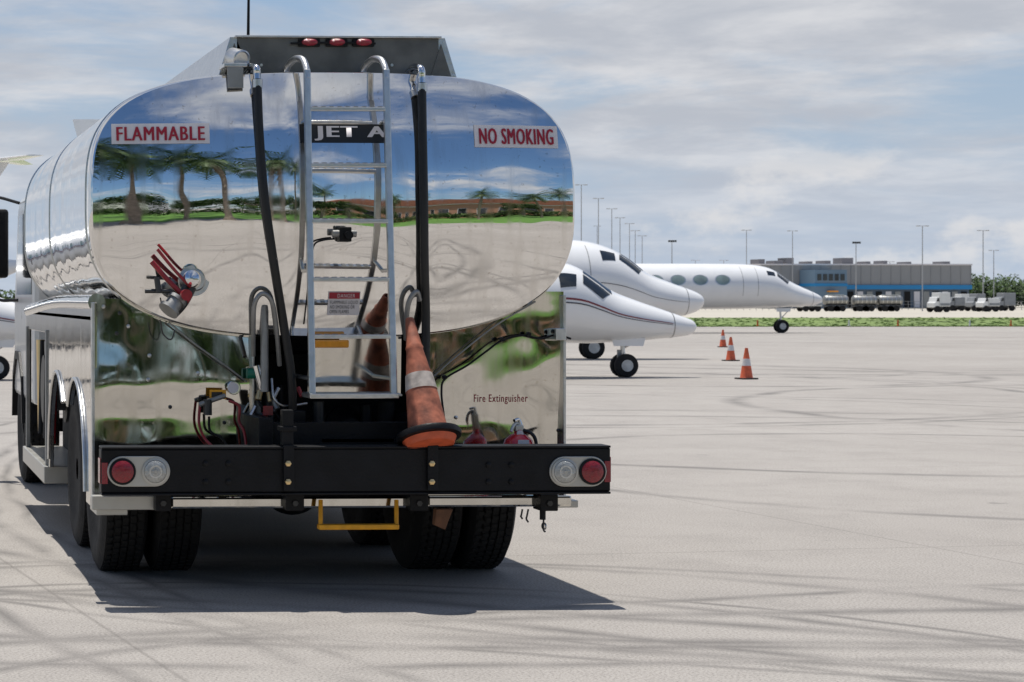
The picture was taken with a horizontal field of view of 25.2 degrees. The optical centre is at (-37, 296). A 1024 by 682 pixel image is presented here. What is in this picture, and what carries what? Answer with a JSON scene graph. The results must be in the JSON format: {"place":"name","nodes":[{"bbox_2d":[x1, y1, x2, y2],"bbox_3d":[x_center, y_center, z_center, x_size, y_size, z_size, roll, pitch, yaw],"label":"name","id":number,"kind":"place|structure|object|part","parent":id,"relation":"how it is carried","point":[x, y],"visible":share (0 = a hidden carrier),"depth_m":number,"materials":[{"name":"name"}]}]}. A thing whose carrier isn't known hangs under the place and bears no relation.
{"place":"outdoors","nodes":[
{"label":"outdoors","id":0,"kind":"place"},
{"bbox_2d":[0,326,1023,681],"bbox_3d":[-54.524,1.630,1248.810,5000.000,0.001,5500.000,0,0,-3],"label":"ground","id":1,"kind":"structure","parent":0,"point":[828,504],"depth_m":13.23,"materials":[{"name":"concrete"}]},
{"bbox_2d":[0,298,14,379],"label":"business jet","id":2,"kind":"object","parent":1,"relation":"on","point":[7,324],"visible":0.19,"depth_m":42.08,"materials":[{"name":"white paint"}]},
{"bbox_2d":[0,339,14,347],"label":"nose gear door","id":3,"kind":"structure","parent":2,"relation":"in","point":[10,342],"depth_m":42.18,"materials":[{"name":"white paint"}]},
{"bbox_2d":[0,154,42,278],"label":"business jet","id":4,"kind":"object","parent":1,"relation":"on","point":[14,160],"visible":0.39,"depth_m":76.11,"materials":[{"name":"white paint"}]},
{"bbox_2d":[0,0,610,570],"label":"fuel tanker truck","id":5,"kind":"object","parent":1,"relation":"on","point":[240,260],"visible":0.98,"depth_m":11.86,"materials":[{"name":"silver metal"}]},
{"bbox_3d":[0.515,-0.365,18.415,0.003,0.690,1.750,0,0,-2],"label":"cab side window","id":6,"kind":"part","parent":5,"relation":"part of","materials":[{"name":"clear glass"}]},
{"bbox_2d":[396,317,461,448],"bbox_3d":[2.436,0.453,11.498,0.344,0.731,0.344,-3,-22,-3],"label":"traffic cone","id":7,"kind":"object","parent":5,"relation":"on","point":[428,425],"visible":0.97,"depth_m":11.37,"materials":[{"name":"orange plastic"},{"name":"white reflective sheeting"},{"name":"black rubber"}]},
{"bbox_2d":[503,418,537,443],"bbox_3d":[3.015,0.855,11.643,0.182,0.400,0.280,0,0,-3],"label":"fire extinguisher","id":8,"kind":"object","parent":5,"relation":"on","point":[518,436],"visible":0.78,"depth_m":11.66,"materials":[{"name":"red metal"}]},
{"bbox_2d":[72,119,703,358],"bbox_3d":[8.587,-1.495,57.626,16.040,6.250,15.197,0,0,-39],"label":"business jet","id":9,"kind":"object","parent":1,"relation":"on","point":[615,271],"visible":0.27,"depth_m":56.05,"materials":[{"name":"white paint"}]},
{"bbox_2d":[600,250,615,259],"bbox_3d":[16.761,-1.081,56.005,0.474,0.270,0.223,0,0,-14],"label":"cockpit window","id":10,"kind":"structure","parent":9,"relation":"in","point":[605,255],"depth_m":55.99,"materials":[{"name":"black glass"}]},
{"bbox_2d":[619,254,640,273],"bbox_3d":[17.366,-0.853,56.120,0.616,0.517,0.231,0,0,5],"label":"cockpit window","id":11,"kind":"structure","parent":9,"relation":"in","point":[635,268],"depth_m":56.11,"materials":[{"name":"black glass"}]},
{"bbox_2d":[546,263,696,376],"bbox_3d":[6.413,-0.554,44.427,12.412,4.368,11.778,0,0,-39],"label":"business jet","id":12,"kind":"object","parent":1,"relation":"on","point":[597,311],"visible":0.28,"depth_m":43.24,"materials":[{"name":"white paint"}]},
{"bbox_2d":[559,273,576,287],"bbox_3d":[12.081,-0.333,43.028,0.411,0.295,0.177,0,0,-9],"label":"cockpit window","id":13,"kind":"structure","parent":12,"relation":"in","point":[566,279],"depth_m":43.01,"materials":[{"name":"black glass"}]},
{"bbox_2d":[583,274,609,298],"bbox_3d":[12.677,-0.208,43.143,0.610,0.500,0.208,0,0,-2],"label":"cockpit window","id":14,"kind":"structure","parent":12,"relation":"in","point":[588,282],"depth_m":43.12,"materials":[{"name":"black glass"}]},
{"bbox_2d":[583,271,611,293],"bbox_3d":[12.751,-0.295,43.397,0.596,0.492,0.257,0,0,4],"label":"cockpit window","id":15,"kind":"structure","parent":12,"relation":"in","point":[584,272],"depth_m":43.34,"materials":[{"name":"black glass"}]},
{"bbox_2d":[612,338,645,345],"bbox_3d":[13.418,0.910,43.482,0.700,0.160,0.015,0,0,-2],"label":"nose gear door","id":16,"kind":"structure","parent":12,"relation":"in","point":[637,341],"depth_m":43.47,"materials":[{"name":"white paint"}]},
{"bbox_2d":[717,330,727,346],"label":"traffic cone","id":17,"kind":"object","parent":1,"relation":"on","point":[722,341],"visible":0.98,"depth_m":69.79,"materials":[{"name":"plastic"}]},
{"bbox_2d":[635,263,821,332],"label":"business jet","id":18,"kind":"object","parent":1,"relation":"on","point":[730,286],"visible":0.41,"depth_m":97.01,"materials":[{"name":"white paint"}]},
{"bbox_2d":[671,275,684,284],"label":"cabin window","id":19,"kind":"structure","parent":18,"relation":"in","point":[677,279],"depth_m":96.66,"materials":[{"name":"teal glass"}]},
{"bbox_2d":[694,275,706,284],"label":"cabin window","id":20,"kind":"structure","parent":18,"relation":"in","point":[699,279],"depth_m":96.71,"materials":[{"name":"teal glass"}]},
{"bbox_2d":[716,275,729,284],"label":"cabin window","id":21,"kind":"structure","parent":18,"relation":"in","point":[721,279],"depth_m":96.76,"materials":[{"name":"glass"}]},
{"bbox_2d":[777,273,787,283],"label":"cockpit window","id":22,"kind":"structure","parent":18,"relation":"in","point":[778,275],"depth_m":97.29,"materials":[{"name":"black glass"}]},
{"bbox_2d":[776,308,790,311],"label":"nose gear door","id":23,"kind":"structure","parent":18,"relation":"in","point":[778,309],"depth_m":97.66,"materials":[{"name":"white paint"}]},
{"bbox_2d":[722,337,739,360],"bbox_3d":[19.543,1.324,54.888,0.349,0.608,0.349,0,0,-31],"label":"traffic cone","id":24,"kind":"object","parent":1,"relation":"on","point":[730,355],"visible":1,"depth_m":54.82,"materials":[{"name":"plastic"}]},
{"bbox_2d":[734,348,758,378],"bbox_3d":[15.511,1.319,42.691,0.354,0.618,0.354,0,0,-14],"label":"traffic cone","id":25,"kind":"object","parent":1,"relation":"on","point":[746,370],"visible":1,"depth_m":42.62,"materials":[{"name":"plastic"}]},
{"bbox_2d":[0,0,1023,297],"label":"sky","id":26,"kind":"structure","parent":0,"point":[837,123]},
{"bbox_2d":[682,305,1023,317],"bbox_3d":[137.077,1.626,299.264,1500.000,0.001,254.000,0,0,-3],"label":"apron","id":27,"kind":"object","parent":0,"point":[795,313],"depth_m":211.34,"materials":[{"name":"beige concrete"}]},
{"bbox_2d":[0,289,14,302],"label":"distant tree line","id":28,"kind":"object","parent":27,"relation":"on","point":[5,292],"visible":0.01,"depth_m":397.53,"materials":[{"name":"green plant"}]},
{"bbox_2d":[575,184,586,240],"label":"light pole","id":29,"kind":"object","parent":27,"relation":"on","point":[581,209],"visible":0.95,"depth_m":253.36,"materials":[{"name":"grey metal"}]},
{"bbox_2d":[593,198,603,243],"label":"light pole","id":30,"kind":"object","parent":27,"relation":"on","point":[598,216],"visible":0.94,"depth_m":273.73,"materials":[{"name":"grey metal"}]},
{"bbox_2d":[606,208,616,248],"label":"light pole","id":31,"kind":"object","parent":27,"relation":"on","point":[611,225],"visible":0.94,"depth_m":283.97,"materials":[{"name":"grey metal"}]},
{"bbox_2d":[625,223,634,258],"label":"light pole","id":32,"kind":"object","parent":27,"relation":"on","point":[629,237],"visible":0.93,"depth_m":314.49,"materials":[{"name":"grey metal"}]},
{"bbox_2d":[630,230,639,262],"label":"light pole","id":33,"kind":"object","parent":27,"relation":"on","point":[635,243],"visible":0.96,"depth_m":324.68,"materials":[{"name":"grey metal"}]},
{"bbox_2d":[638,235,646,262],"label":"light pole","id":34,"kind":"object","parent":27,"relation":"on","point":[642,246],"visible":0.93,"depth_m":334.88,"materials":[{"name":"grey metal"}]},
{"bbox_2d":[741,230,750,263],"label":"light pole","id":35,"kind":"object","parent":27,"relation":"on","point":[746,244],"visible":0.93,"depth_m":305.08,"materials":[{"name":"grey metal"}]},
{"bbox_2d":[787,230,797,308],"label":"light pole","id":36,"kind":"object","parent":27,"relation":"on","point":[792,255],"visible":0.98,"depth_m":290.09,"materials":[{"name":"grey metal"}]},
{"bbox_2d":[797,302,821,311],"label":"trailer","id":37,"kind":"object","parent":27,"relation":"on","point":[817,307],"visible":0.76,"depth_m":239.50,"materials":[{"name":"silver paint"}]},
{"bbox_2d":[822,295,848,310],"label":"tank trailer","id":38,"kind":"object","parent":27,"relation":"on","point":[835,302],"visible":0.95,"depth_m":242.03,"materials":[{"name":"metal"}]},
{"bbox_2d":[852,242,860,294],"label":"light pole","id":39,"kind":"object","parent":27,"relation":"on","point":[856,271],"visible":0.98,"depth_m":295.57,"materials":[{"name":"metal"}]},
{"bbox_2d":[748,258,971,308],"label":"warehouse","id":40,"kind":"structure","parent":27,"relation":"on","point":[875,278],"depth_m":303.98,"materials":[{"name":"grey metal"}]},
{"bbox_2d":[840,274,844,280],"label":"office window","id":41,"kind":"structure","parent":40,"relation":"in","point":[842,276],"depth_m":298.55,"materials":[{"name":"black glass"}]},
{"bbox_2d":[847,291,853,307],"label":"dock door","id":42,"kind":"structure","parent":40,"relation":"in","point":[849,293],"depth_m":303.77,"materials":[{"name":"grey metal"}]},
{"bbox_2d":[904,291,909,307],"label":"dock door","id":43,"kind":"structure","parent":40,"relation":"in","point":[906,293],"depth_m":304.14,"materials":[{"name":"grey metal"}]},
{"bbox_2d":[914,291,919,306],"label":"dock door","id":44,"kind":"structure","parent":40,"relation":"in","point":[916,293],"depth_m":304.21,"materials":[{"name":"white metal"}]},
{"bbox_2d":[923,291,928,306],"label":"dock door","id":45,"kind":"structure","parent":40,"relation":"in","point":[925,293],"depth_m":304.21,"materials":[{"name":"metal"}]},
{"bbox_2d":[851,295,877,310],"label":"tank trailer","id":46,"kind":"object","parent":27,"relation":"on","point":[864,302],"visible":0.98,"depth_m":242.18,"materials":[{"name":"metal"}]},
{"bbox_2d":[711,301,1023,309],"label":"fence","id":47,"kind":"object","parent":27,"relation":"on","point":[914,304],"visible":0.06,"depth_m":267.38,"materials":[{"name":"metal"}]},
{"bbox_2d":[877,295,902,310],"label":"tank trailer","id":48,"kind":"object","parent":27,"relation":"on","point":[889,302],"visible":0.95,"depth_m":242.29,"materials":[{"name":"metal"}]},
{"bbox_2d":[916,225,928,310],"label":"light pole","id":49,"kind":"object","parent":27,"relation":"on","point":[922,264],"visible":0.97,"depth_m":244.94,"materials":[{"name":"grey metal"}]},
{"bbox_2d":[926,292,949,311],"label":"box truck","id":50,"kind":"object","parent":27,"relation":"on","point":[939,302],"visible":0.95,"depth_m":228.90,"materials":[{"name":"white paint"}]},
{"bbox_2d":[950,297,964,310],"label":"box truck","id":51,"kind":"object","parent":27,"relation":"on","point":[956,303],"visible":0.66,"depth_m":249.38,"materials":[{"name":"grey paint"}]},
{"bbox_2d":[955,294,968,309],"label":"box truck","id":52,"kind":"object","parent":27,"relation":"on","point":[962,295],"visible":0.04,"depth_m":266.77,"materials":[{"name":"white paint"}]},
{"bbox_2d":[964,294,985,310],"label":"box truck","id":53,"kind":"object","parent":27,"relation":"on","point":[971,301],"visible":0.59,"depth_m":244.68,"materials":[{"name":"grey paint"}]},
{"bbox_2d":[977,230,988,293],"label":"light pole","id":54,"kind":"object","parent":27,"relation":"on","point":[983,257],"visible":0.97,"depth_m":255.47,"materials":[{"name":"grey metal"}]},
{"bbox_2d":[975,298,998,311],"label":"box truck","id":55,"kind":"object","parent":27,"relation":"on","point":[986,304],"visible":1,"depth_m":236.29,"materials":[{"name":"white paint"}]},
{"bbox_2d":[988,250,998,297],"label":"light pole","id":56,"kind":"object","parent":27,"relation":"on","point":[993,270],"visible":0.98,"depth_m":306.66,"materials":[{"name":"grey metal"}]},
{"bbox_2d":[969,273,1023,305],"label":"distant trees","id":57,"kind":"object","parent":27,"relation":"on","point":[1008,284],"visible":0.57,"depth_m":334.39,"materials":[{"name":"green plant"}]},
{"bbox_2d":[994,293,1015,310],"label":"box truck","id":58,"kind":"object","parent":27,"relation":"on","point":[1007,301],"visible":0.68,"depth_m":249.63,"materials":[{"name":"grey paint"}]},
{"bbox_2d":[688,317,1023,326],"bbox_3d":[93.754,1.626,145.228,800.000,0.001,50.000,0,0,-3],"label":"grass","id":59,"kind":"structure","parent":0,"point":[871,322],"depth_m":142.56,"materials":[{"name":"green plant"}]}
]}

